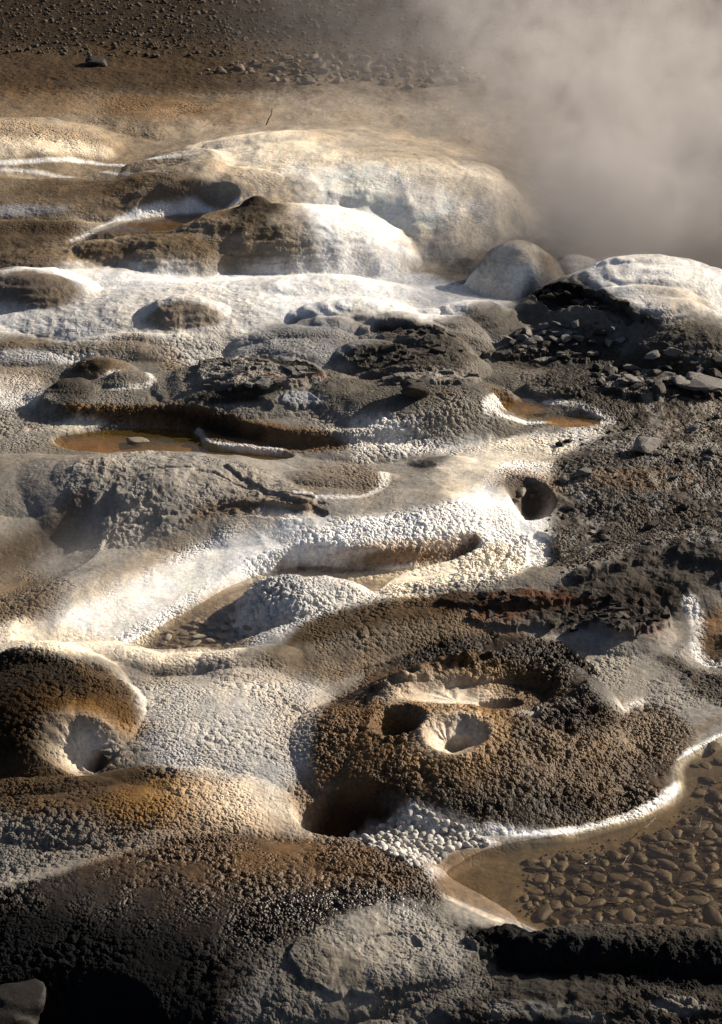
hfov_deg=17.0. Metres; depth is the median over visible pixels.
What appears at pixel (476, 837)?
white nodule
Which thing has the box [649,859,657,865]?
pebble
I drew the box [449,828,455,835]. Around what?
white nodule
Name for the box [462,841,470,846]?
white nodule
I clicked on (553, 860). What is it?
pebble
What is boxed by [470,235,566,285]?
sinter dome
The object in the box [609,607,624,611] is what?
crust plate
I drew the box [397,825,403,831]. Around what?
white nodule
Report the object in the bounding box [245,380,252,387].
crust plate
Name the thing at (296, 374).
crust plate
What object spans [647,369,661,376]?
rubble rock
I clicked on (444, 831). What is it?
white nodule
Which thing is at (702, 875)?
pebble
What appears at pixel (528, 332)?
rubble rock
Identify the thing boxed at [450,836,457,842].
white nodule
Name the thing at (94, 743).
vent
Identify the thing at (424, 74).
cobble
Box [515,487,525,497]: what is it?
hole stone
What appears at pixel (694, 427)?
rubble rock
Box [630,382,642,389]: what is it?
rubble rock
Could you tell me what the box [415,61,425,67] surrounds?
cobble
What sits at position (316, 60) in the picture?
cobble
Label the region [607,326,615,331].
rubble rock
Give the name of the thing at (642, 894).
pebble
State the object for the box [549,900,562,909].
pebble
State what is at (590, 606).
crust plate
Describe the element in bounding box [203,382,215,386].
crust plate
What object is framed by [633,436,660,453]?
rock
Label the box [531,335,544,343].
rubble rock
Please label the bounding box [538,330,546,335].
rubble rock
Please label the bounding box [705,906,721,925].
pebble
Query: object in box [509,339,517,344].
rubble rock
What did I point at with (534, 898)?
pebble
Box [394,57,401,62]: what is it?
cobble
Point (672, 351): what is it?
rubble rock
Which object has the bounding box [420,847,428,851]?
white nodule
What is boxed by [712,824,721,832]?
pebble
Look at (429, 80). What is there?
cobble
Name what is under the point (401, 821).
white nodule
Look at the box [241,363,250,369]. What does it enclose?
crust plate
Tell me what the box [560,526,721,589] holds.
mound
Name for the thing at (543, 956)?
rock ledge
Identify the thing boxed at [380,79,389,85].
cobble
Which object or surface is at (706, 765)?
pebble
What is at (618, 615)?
crust plate
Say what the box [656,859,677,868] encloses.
pebble
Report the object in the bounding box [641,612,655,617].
crust plate
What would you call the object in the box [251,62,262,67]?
cobble
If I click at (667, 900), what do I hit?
pebble
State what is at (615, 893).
pebble
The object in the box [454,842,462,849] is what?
white nodule
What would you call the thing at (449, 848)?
white nodule
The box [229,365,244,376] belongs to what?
crust plate
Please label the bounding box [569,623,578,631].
crust plate
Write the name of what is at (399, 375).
crust plate
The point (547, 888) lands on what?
pebble
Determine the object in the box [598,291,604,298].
crust plate
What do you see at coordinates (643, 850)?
pebble
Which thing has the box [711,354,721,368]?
rubble rock
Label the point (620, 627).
crust plate
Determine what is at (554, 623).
crust plate
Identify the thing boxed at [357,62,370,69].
cobble
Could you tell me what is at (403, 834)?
white nodule
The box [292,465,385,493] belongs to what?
sinter mound
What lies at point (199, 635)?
flat stone
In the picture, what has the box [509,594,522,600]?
crust plate
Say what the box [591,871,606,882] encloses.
pebble
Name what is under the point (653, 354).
rubble rock
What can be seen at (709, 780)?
pebble
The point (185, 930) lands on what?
sinter swell
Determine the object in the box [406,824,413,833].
white nodule
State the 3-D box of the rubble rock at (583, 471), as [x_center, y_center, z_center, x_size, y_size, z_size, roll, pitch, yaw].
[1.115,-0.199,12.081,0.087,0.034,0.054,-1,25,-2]
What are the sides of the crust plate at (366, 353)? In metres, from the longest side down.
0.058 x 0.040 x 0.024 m
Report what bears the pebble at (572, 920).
on the ground
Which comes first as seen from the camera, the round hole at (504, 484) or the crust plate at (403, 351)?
the round hole at (504, 484)
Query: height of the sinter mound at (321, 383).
0.162 m
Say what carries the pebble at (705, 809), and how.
on the ground
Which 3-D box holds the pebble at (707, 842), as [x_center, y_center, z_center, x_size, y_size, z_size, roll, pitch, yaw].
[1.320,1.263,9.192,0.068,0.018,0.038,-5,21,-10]
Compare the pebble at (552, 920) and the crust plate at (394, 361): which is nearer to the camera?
the pebble at (552, 920)
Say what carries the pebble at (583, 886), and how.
on the ground
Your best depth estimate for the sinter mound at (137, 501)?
11.72 m
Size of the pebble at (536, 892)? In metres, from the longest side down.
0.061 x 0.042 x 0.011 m
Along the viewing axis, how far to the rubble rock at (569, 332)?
13.86 m
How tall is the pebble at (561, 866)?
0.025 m
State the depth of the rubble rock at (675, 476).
12.02 m
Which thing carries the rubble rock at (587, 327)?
on the ground
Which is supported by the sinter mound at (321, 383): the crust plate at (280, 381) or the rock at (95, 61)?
the crust plate at (280, 381)
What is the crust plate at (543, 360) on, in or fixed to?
on the ground
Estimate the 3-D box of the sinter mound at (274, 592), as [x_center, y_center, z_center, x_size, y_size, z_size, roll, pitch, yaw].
[-0.269,0.359,10.998,0.664,0.184,0.855,0,25,0]
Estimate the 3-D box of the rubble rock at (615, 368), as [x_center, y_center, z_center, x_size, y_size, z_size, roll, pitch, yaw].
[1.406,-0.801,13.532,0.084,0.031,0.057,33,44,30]
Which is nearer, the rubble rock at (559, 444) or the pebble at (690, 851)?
the pebble at (690, 851)
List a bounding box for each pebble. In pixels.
[521,894,528,901]
[523,857,539,866]
[525,866,544,872]
[525,900,532,907]
[528,889,543,894]
[529,895,544,901]
[533,874,548,884]
[535,904,553,921]
[539,859,550,868]
[542,883,554,893]
[546,866,556,872]
[547,916,558,924]
[548,857,556,862]
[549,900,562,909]
[550,886,565,895]
[551,871,564,885]
[555,861,568,871]
[557,853,568,860]
[564,889,575,901]
[565,900,573,907]
[566,864,588,872]
[566,907,582,918]
[566,917,577,924]
[567,877,580,885]
[568,853,584,860]
[571,895,589,906]
[577,882,594,895]
[577,919,588,923]
[581,879,589,883]
[582,907,592,911]
[584,854,594,858]
[585,898,605,908]
[591,866,604,871]
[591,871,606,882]
[593,890,602,896]
[594,851,605,856]
[594,911,603,922]
[602,859,608,867]
[603,909,617,916]
[605,897,626,906]
[607,849,627,860]
[608,873,628,881]
[611,891,619,896]
[616,863,634,870]
[618,888,633,895]
[618,908,635,922]
[623,878,642,887]
[624,846,633,856]
[624,872,633,877]
[625,840,640,850]
[625,896,632,903]
[630,863,654,872]
[634,905,644,911]
[635,851,647,863]
[635,916,645,922]
[636,891,648,898]
[638,881,652,893]
[639,848,645,853]
[641,871,655,877]
[641,898,656,909]
[642,834,656,840]
[646,844,666,849]
[648,848,675,858]
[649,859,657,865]
[649,893,656,897]
[651,917,663,924]
[652,880,661,886]
[654,841,673,847]
[654,868,671,879]
[654,905,665,909]
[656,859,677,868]
[656,890,675,905]
[658,830,673,841]
[660,906,687,913]
[670,889,683,899]
[671,920,685,925]
[672,829,681,837]
[672,839,688,843]
[672,902,695,908]
[674,871,695,882]
[677,825,691,829]
[679,895,709,905]
[680,848,696,855]
[681,817,689,824]
[683,862,701,873]
[685,823,708,834]
[686,855,696,863]
[686,918,697,927]
[687,843,694,848]
[688,882,705,888]
[689,889,710,896]
[693,789,705,795]
[693,923,710,928]
[695,912,702,920]
[697,872,707,880]
[698,777,716,783]
[699,840,714,844]
[700,761,711,769]
[700,805,713,812]
[700,887,709,891]
[704,829,717,839]
[704,846,715,851]
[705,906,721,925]
[706,811,718,818]
[706,879,721,888]
[706,901,720,909]
[707,862,719,872]
[708,741,720,752]
[708,790,721,801]
[708,852,717,859]
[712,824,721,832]
[713,758,721,765]
[714,801,721,810]
[715,837,721,846]
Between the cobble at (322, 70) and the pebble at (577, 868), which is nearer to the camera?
the pebble at (577, 868)
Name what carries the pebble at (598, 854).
on the ground
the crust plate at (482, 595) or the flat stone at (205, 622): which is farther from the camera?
the flat stone at (205, 622)
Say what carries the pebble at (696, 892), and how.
on the ground
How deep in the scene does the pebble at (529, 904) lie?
8.81 m
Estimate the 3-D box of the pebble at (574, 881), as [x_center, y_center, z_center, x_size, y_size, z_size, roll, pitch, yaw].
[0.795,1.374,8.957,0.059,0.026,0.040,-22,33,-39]
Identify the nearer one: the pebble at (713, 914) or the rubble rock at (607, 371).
the pebble at (713, 914)
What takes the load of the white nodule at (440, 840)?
on the ground
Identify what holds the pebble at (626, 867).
on the ground
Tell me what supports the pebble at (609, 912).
on the ground
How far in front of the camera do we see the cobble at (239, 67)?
19.45 m
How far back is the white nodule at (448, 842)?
9.11 m
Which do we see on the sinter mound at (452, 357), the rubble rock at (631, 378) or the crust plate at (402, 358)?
the crust plate at (402, 358)
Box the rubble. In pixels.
[539,345,721,577]
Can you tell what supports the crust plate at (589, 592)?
on the ground
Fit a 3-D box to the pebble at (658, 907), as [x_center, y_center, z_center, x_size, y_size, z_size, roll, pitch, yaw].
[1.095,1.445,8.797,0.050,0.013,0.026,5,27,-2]
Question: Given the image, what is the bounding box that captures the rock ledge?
[494,932,721,989]
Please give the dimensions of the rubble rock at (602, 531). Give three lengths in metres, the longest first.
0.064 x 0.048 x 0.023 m
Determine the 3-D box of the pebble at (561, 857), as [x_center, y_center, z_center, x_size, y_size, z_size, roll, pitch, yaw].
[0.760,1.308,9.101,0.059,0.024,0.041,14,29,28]
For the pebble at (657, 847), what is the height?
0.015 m
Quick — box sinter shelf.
[86,509,491,632]
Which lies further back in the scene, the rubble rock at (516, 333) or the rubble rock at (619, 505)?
the rubble rock at (516, 333)
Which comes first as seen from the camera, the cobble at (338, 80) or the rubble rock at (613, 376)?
the rubble rock at (613, 376)
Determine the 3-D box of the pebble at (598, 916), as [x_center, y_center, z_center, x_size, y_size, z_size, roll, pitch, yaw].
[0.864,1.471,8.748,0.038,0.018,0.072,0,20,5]
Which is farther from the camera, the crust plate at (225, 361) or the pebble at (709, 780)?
the crust plate at (225, 361)
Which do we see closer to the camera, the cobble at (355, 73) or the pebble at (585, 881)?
the pebble at (585, 881)
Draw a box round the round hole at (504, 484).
[488,465,553,520]
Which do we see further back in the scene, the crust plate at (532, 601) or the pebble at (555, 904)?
the crust plate at (532, 601)
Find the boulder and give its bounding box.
[0,978,45,1023]
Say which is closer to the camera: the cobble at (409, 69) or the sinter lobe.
the sinter lobe
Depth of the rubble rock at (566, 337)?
13.79 m
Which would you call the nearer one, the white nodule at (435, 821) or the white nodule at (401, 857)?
the white nodule at (401, 857)
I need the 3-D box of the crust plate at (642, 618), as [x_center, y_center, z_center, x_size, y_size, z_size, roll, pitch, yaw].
[1.237,0.471,10.643,0.062,0.029,0.073,-26,14,-12]
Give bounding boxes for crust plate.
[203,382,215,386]
[208,373,224,377]
[222,358,231,365]
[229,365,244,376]
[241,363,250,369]
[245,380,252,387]
[248,354,258,360]
[255,376,270,389]
[256,358,268,362]
[258,374,271,381]
[273,376,286,385]
[283,365,296,373]
[291,370,305,377]
[294,365,307,371]
[355,356,365,361]
[361,351,370,356]
[379,343,396,352]
[391,327,403,333]
[391,358,398,363]
[393,372,403,379]
[399,350,407,353]
[400,356,409,360]
[418,329,429,333]
[429,346,448,353]
[433,325,444,330]
[439,370,453,374]
[468,372,478,376]
[476,591,488,598]
[488,609,495,617]
[495,596,503,601]
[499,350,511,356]
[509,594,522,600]
[528,598,536,604]
[532,356,548,363]
[542,288,550,293]
[547,293,554,297]
[551,620,558,627]
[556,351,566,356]
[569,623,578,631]
[571,299,583,303]
[573,599,581,603]
[583,589,592,595]
[586,604,595,609]
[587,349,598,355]
[594,600,602,606]
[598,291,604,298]
[599,306,609,310]
[599,610,611,616]
[606,622,614,626]
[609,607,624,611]
[614,613,622,618]
[617,299,629,306]
[617,623,624,631]
[618,611,629,618]
[632,606,639,615]
[632,614,647,621]
[635,629,640,637]
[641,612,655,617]
[653,614,659,621]
[660,614,669,617]
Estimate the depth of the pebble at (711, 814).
9.37 m
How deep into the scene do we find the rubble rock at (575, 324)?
13.87 m
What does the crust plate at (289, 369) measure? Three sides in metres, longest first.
0.088 x 0.069 x 0.023 m
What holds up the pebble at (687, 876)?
on the ground
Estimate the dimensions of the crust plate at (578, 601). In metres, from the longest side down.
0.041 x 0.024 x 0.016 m
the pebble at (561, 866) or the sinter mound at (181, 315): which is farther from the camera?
the sinter mound at (181, 315)
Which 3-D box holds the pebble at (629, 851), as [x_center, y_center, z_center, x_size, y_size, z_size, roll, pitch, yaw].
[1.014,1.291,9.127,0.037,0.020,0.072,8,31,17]
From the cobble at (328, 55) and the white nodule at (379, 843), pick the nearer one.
the white nodule at (379, 843)
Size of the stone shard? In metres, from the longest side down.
0.102 x 0.076 x 0.037 m
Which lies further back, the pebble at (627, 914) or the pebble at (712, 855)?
the pebble at (712, 855)
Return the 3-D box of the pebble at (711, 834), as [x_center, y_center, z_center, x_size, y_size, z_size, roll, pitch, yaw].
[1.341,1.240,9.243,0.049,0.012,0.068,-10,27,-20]
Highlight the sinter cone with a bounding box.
[312,634,695,830]
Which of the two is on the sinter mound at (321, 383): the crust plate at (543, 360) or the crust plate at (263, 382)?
the crust plate at (263, 382)
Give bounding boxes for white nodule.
[349,831,356,837]
[362,836,370,843]
[377,840,384,845]
[378,823,385,828]
[384,833,392,839]
[385,848,396,852]
[387,817,395,823]
[390,829,399,835]
[391,820,396,828]
[393,839,402,844]
[393,841,399,846]
[397,818,406,824]
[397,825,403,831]
[398,832,406,836]
[398,854,405,860]
[402,838,409,844]
[406,809,413,817]
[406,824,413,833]
[408,855,415,859]
[411,833,417,839]
[411,859,420,867]
[414,815,423,821]
[415,840,423,847]
[416,857,425,862]
[420,831,425,837]
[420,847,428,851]
[422,808,428,814]
[423,821,428,827]
[424,836,432,842]
[425,843,433,848]
[427,811,434,817]
[429,829,435,835]
[431,817,439,824]
[433,845,443,851]
[434,858,440,863]
[436,837,443,842]
[439,827,448,834]
[439,851,447,859]
[444,819,449,825]
[444,845,454,852]
[445,840,451,845]
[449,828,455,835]
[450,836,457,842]
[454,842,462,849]
[457,824,464,829]
[457,835,463,841]
[462,831,470,837]
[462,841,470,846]
[473,834,480,840]
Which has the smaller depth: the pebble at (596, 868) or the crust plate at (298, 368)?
the pebble at (596, 868)
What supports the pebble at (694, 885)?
on the ground
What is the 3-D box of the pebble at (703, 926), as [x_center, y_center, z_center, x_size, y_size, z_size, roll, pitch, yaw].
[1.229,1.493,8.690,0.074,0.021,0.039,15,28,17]
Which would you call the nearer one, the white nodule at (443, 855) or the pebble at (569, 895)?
the pebble at (569, 895)
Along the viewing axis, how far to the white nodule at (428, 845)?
9.09 m
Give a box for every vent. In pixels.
[49,720,129,766]
[281,784,399,834]
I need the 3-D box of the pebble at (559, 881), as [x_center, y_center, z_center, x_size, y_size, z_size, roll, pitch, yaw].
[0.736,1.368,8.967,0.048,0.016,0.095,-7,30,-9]
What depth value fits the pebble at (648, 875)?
8.99 m
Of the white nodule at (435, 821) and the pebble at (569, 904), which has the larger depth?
the white nodule at (435, 821)
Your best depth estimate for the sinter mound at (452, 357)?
13.49 m
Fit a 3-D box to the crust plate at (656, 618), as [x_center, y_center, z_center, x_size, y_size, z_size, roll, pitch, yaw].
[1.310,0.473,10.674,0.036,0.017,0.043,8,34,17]
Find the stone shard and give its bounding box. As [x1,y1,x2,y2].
[418,375,429,386]
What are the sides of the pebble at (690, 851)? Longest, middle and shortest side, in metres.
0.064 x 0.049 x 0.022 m
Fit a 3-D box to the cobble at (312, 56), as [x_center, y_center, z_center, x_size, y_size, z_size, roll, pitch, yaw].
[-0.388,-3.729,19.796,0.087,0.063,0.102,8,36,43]
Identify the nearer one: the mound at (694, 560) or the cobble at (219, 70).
the mound at (694, 560)
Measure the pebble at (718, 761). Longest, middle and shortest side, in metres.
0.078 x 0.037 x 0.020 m
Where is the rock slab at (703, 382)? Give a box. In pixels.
[682,374,721,390]
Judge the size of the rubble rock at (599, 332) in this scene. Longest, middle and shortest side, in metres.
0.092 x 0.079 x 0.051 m
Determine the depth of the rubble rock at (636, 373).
13.23 m
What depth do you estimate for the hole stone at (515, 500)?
11.90 m
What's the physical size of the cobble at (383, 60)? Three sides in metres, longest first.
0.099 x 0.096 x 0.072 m
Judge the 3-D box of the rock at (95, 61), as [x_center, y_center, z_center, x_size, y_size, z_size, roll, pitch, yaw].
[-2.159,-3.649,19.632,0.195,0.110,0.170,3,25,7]
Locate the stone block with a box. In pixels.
[400,379,428,398]
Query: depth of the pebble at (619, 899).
8.82 m
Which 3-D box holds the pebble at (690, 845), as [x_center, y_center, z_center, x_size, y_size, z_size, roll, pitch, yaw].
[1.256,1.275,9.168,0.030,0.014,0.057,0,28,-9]
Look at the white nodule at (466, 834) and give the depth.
9.16 m
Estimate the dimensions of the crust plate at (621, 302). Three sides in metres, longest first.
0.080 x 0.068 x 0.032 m
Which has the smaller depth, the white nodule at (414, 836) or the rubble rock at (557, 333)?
the white nodule at (414, 836)
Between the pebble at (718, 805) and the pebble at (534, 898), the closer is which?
the pebble at (534, 898)
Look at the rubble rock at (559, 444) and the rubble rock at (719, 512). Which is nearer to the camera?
the rubble rock at (719, 512)
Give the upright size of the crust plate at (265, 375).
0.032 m
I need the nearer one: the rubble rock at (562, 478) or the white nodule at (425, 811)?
the white nodule at (425, 811)
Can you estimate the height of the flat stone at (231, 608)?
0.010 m
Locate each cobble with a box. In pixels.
[215,66,226,73]
[233,64,244,71]
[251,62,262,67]
[271,76,278,81]
[272,64,286,70]
[281,54,293,59]
[289,62,298,66]
[291,69,300,73]
[301,74,311,78]
[301,77,315,84]
[308,54,318,59]
[312,58,321,62]
[316,62,325,68]
[317,67,330,73]
[324,52,334,58]
[331,65,339,70]
[332,59,342,63]
[332,76,344,83]
[339,53,352,59]
[349,71,358,75]
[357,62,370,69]
[360,55,370,60]
[361,67,371,73]
[361,76,371,81]
[372,65,385,70]
[376,57,387,64]
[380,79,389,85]
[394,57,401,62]
[399,72,410,76]
[404,67,412,72]
[404,83,413,88]
[407,59,415,64]
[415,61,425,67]
[420,71,428,76]
[420,82,429,87]
[423,77,436,83]
[437,64,445,69]
[438,69,448,73]
[445,77,457,84]
[452,65,464,69]
[454,69,464,74]
[459,74,470,80]
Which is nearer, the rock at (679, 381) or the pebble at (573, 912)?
the pebble at (573, 912)
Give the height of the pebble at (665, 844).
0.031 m
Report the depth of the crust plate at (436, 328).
13.71 m
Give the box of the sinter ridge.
[505,252,721,328]
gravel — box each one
[0,0,719,63]
[516,781,721,925]
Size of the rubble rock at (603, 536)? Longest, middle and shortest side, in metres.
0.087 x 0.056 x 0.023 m
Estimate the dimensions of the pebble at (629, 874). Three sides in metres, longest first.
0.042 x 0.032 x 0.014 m
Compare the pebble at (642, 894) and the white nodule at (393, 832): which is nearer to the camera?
the pebble at (642, 894)
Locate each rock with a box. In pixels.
[83,57,106,66]
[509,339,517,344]
[512,329,522,336]
[517,334,528,341]
[522,337,536,344]
[524,327,533,335]
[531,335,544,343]
[538,322,548,330]
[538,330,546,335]
[541,341,551,347]
[549,336,561,342]
[551,330,563,335]
[552,321,564,325]
[555,441,563,446]
[558,474,567,483]
[561,334,571,341]
[561,503,574,510]
[563,330,572,334]
[571,319,579,327]
[572,335,584,341]
[576,467,591,475]
[582,324,592,331]
[588,337,596,344]
[591,372,601,377]
[592,328,606,336]
[592,363,601,370]
[596,378,602,384]
[597,529,609,535]
[599,534,609,539]
[602,367,614,375]
[604,338,613,346]
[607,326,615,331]
[607,364,617,373]
[609,374,620,378]
[614,337,625,342]
[615,503,623,508]
[623,364,640,371]
[624,374,642,383]
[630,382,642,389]
[632,370,639,376]
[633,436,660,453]
[641,369,656,376]
[644,350,659,359]
[644,379,652,384]
[646,520,661,529]
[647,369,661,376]
[652,381,665,393]
[657,371,674,377]
[658,377,669,380]
[664,347,682,356]
[670,474,681,477]
[671,375,690,386]
[674,457,684,460]
[680,502,689,508]
[684,522,694,527]
[685,371,701,379]
[687,423,699,431]
[696,366,703,372]
[703,447,715,456]
[705,368,721,378]
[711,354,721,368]
[716,510,721,517]
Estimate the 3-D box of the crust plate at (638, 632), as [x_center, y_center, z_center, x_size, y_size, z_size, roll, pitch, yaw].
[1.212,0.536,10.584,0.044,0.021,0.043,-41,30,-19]
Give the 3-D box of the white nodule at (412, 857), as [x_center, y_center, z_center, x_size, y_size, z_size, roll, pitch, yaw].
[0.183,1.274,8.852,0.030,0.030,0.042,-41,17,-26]
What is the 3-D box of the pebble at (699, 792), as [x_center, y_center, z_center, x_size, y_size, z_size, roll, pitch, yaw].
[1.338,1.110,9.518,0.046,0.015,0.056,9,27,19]
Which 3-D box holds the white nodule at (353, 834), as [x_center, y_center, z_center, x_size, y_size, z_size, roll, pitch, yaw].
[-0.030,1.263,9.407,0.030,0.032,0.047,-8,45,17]
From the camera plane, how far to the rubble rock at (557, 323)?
13.91 m
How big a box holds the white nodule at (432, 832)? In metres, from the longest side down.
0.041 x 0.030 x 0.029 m
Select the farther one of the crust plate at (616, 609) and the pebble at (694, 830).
the crust plate at (616, 609)
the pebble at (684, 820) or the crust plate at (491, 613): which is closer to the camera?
the pebble at (684, 820)
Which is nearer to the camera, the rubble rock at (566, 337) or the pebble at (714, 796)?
the pebble at (714, 796)
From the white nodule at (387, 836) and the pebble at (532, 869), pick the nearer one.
the pebble at (532, 869)
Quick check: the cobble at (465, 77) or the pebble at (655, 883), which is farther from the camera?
the cobble at (465, 77)
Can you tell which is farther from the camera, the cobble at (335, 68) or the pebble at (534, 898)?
the cobble at (335, 68)
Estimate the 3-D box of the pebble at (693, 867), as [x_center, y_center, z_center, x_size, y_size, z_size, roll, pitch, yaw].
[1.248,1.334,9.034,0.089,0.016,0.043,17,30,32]
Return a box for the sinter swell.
[0,831,443,1023]
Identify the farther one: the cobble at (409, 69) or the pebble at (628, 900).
the cobble at (409, 69)
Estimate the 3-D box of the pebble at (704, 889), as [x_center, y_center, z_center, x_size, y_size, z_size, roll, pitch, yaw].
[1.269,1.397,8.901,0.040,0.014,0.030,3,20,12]
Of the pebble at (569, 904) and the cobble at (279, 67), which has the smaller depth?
the pebble at (569, 904)
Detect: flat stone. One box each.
[126,437,149,443]
[164,634,171,640]
[179,630,188,635]
[187,640,200,647]
[192,633,206,637]
[198,620,209,625]
[205,638,216,641]
[206,626,216,629]
[215,633,230,639]
[220,624,232,629]
[224,605,234,611]
[242,625,252,630]
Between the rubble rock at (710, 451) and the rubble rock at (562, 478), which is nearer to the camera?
the rubble rock at (562, 478)
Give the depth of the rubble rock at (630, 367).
13.50 m
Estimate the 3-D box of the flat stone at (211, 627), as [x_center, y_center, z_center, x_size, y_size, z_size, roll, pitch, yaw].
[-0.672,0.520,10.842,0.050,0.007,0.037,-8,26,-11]
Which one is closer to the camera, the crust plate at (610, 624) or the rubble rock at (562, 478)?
the crust plate at (610, 624)
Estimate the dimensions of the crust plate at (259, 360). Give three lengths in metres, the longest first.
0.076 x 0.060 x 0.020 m
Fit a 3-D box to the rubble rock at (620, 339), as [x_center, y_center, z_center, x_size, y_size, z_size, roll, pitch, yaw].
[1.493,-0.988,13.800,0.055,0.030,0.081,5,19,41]
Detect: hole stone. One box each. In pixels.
[512,498,520,502]
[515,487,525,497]
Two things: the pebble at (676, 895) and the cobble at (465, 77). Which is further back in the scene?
the cobble at (465, 77)
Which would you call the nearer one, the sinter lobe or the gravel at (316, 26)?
the sinter lobe
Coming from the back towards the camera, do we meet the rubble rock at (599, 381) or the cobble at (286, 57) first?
the cobble at (286, 57)
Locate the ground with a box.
[0,0,721,1023]
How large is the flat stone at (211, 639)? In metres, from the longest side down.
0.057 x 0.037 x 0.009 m
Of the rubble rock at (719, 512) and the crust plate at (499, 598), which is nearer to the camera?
the crust plate at (499, 598)
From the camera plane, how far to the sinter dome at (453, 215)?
15.90 m
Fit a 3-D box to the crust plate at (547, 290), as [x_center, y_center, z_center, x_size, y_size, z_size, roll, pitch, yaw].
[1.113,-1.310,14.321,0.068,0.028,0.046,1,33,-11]
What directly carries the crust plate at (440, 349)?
on the sinter mound at (452, 357)
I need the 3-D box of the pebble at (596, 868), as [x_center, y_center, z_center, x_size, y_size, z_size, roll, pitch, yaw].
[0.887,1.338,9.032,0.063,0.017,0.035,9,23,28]
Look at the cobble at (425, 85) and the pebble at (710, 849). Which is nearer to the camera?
the pebble at (710, 849)
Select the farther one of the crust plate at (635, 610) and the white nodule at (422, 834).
the crust plate at (635, 610)
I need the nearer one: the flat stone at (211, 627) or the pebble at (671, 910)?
the pebble at (671, 910)
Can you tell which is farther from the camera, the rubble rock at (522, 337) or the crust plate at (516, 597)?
the rubble rock at (522, 337)
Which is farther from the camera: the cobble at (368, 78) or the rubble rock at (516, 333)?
the cobble at (368, 78)
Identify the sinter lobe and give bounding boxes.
[0,625,141,664]
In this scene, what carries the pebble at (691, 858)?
on the ground
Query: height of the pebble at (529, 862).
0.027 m
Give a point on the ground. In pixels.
(602, 154)
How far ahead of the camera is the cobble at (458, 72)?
19.32 m
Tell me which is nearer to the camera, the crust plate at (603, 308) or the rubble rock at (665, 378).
the rubble rock at (665, 378)
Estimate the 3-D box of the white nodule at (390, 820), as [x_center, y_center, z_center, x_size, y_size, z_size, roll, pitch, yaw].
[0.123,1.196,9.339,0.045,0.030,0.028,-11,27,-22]
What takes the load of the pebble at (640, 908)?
on the ground
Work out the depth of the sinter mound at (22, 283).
14.47 m
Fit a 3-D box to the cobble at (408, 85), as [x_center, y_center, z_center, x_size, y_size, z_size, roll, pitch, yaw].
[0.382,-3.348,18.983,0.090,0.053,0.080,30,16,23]
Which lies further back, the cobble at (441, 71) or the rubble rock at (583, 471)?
the cobble at (441, 71)
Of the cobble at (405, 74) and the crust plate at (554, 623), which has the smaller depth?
the crust plate at (554, 623)
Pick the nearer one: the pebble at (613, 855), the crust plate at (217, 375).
the pebble at (613, 855)
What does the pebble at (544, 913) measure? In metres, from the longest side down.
0.117 x 0.061 x 0.029 m
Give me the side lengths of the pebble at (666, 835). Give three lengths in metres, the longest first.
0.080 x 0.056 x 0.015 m
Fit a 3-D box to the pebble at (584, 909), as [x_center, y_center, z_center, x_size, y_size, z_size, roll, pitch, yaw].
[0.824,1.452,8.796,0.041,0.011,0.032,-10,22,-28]
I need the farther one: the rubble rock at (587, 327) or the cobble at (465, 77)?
the cobble at (465, 77)
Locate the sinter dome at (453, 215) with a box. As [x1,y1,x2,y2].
[149,130,531,279]
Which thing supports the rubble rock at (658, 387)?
on the ground
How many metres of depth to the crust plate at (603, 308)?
13.94 m
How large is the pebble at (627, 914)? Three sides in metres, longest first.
0.084 x 0.058 x 0.015 m
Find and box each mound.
[0,118,119,156]
[0,266,81,300]
[0,652,133,765]
[31,759,268,833]
[54,454,324,551]
[90,194,423,274]
[147,302,218,327]
[190,354,339,408]
[231,555,374,628]
[242,318,364,371]
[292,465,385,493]
[341,365,500,418]
[345,333,474,374]
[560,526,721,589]
[641,323,721,357]
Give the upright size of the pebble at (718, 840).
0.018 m
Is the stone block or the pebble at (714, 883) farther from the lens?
the stone block
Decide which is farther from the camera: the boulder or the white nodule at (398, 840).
the white nodule at (398, 840)
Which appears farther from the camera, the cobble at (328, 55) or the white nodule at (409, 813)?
the cobble at (328, 55)
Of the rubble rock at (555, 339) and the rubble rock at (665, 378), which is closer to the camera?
the rubble rock at (665, 378)
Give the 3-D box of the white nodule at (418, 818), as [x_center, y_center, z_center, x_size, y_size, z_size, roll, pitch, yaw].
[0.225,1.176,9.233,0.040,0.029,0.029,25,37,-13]
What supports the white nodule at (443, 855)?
on the ground
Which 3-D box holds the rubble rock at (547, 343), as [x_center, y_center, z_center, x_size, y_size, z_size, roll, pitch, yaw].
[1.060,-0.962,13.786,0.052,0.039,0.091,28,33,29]
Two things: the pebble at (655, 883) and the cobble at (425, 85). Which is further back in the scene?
the cobble at (425, 85)
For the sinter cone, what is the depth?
9.64 m
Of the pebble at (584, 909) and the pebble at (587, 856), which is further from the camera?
the pebble at (587, 856)
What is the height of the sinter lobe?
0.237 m
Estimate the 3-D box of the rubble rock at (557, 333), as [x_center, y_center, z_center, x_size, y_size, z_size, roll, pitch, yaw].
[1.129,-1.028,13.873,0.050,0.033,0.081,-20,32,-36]
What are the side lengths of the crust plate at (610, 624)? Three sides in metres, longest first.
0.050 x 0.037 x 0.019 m
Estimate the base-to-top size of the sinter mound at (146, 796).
0.156 m
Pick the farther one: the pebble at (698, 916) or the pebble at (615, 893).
the pebble at (615, 893)
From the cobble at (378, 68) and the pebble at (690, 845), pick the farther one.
the cobble at (378, 68)
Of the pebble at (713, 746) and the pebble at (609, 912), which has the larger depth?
the pebble at (713, 746)

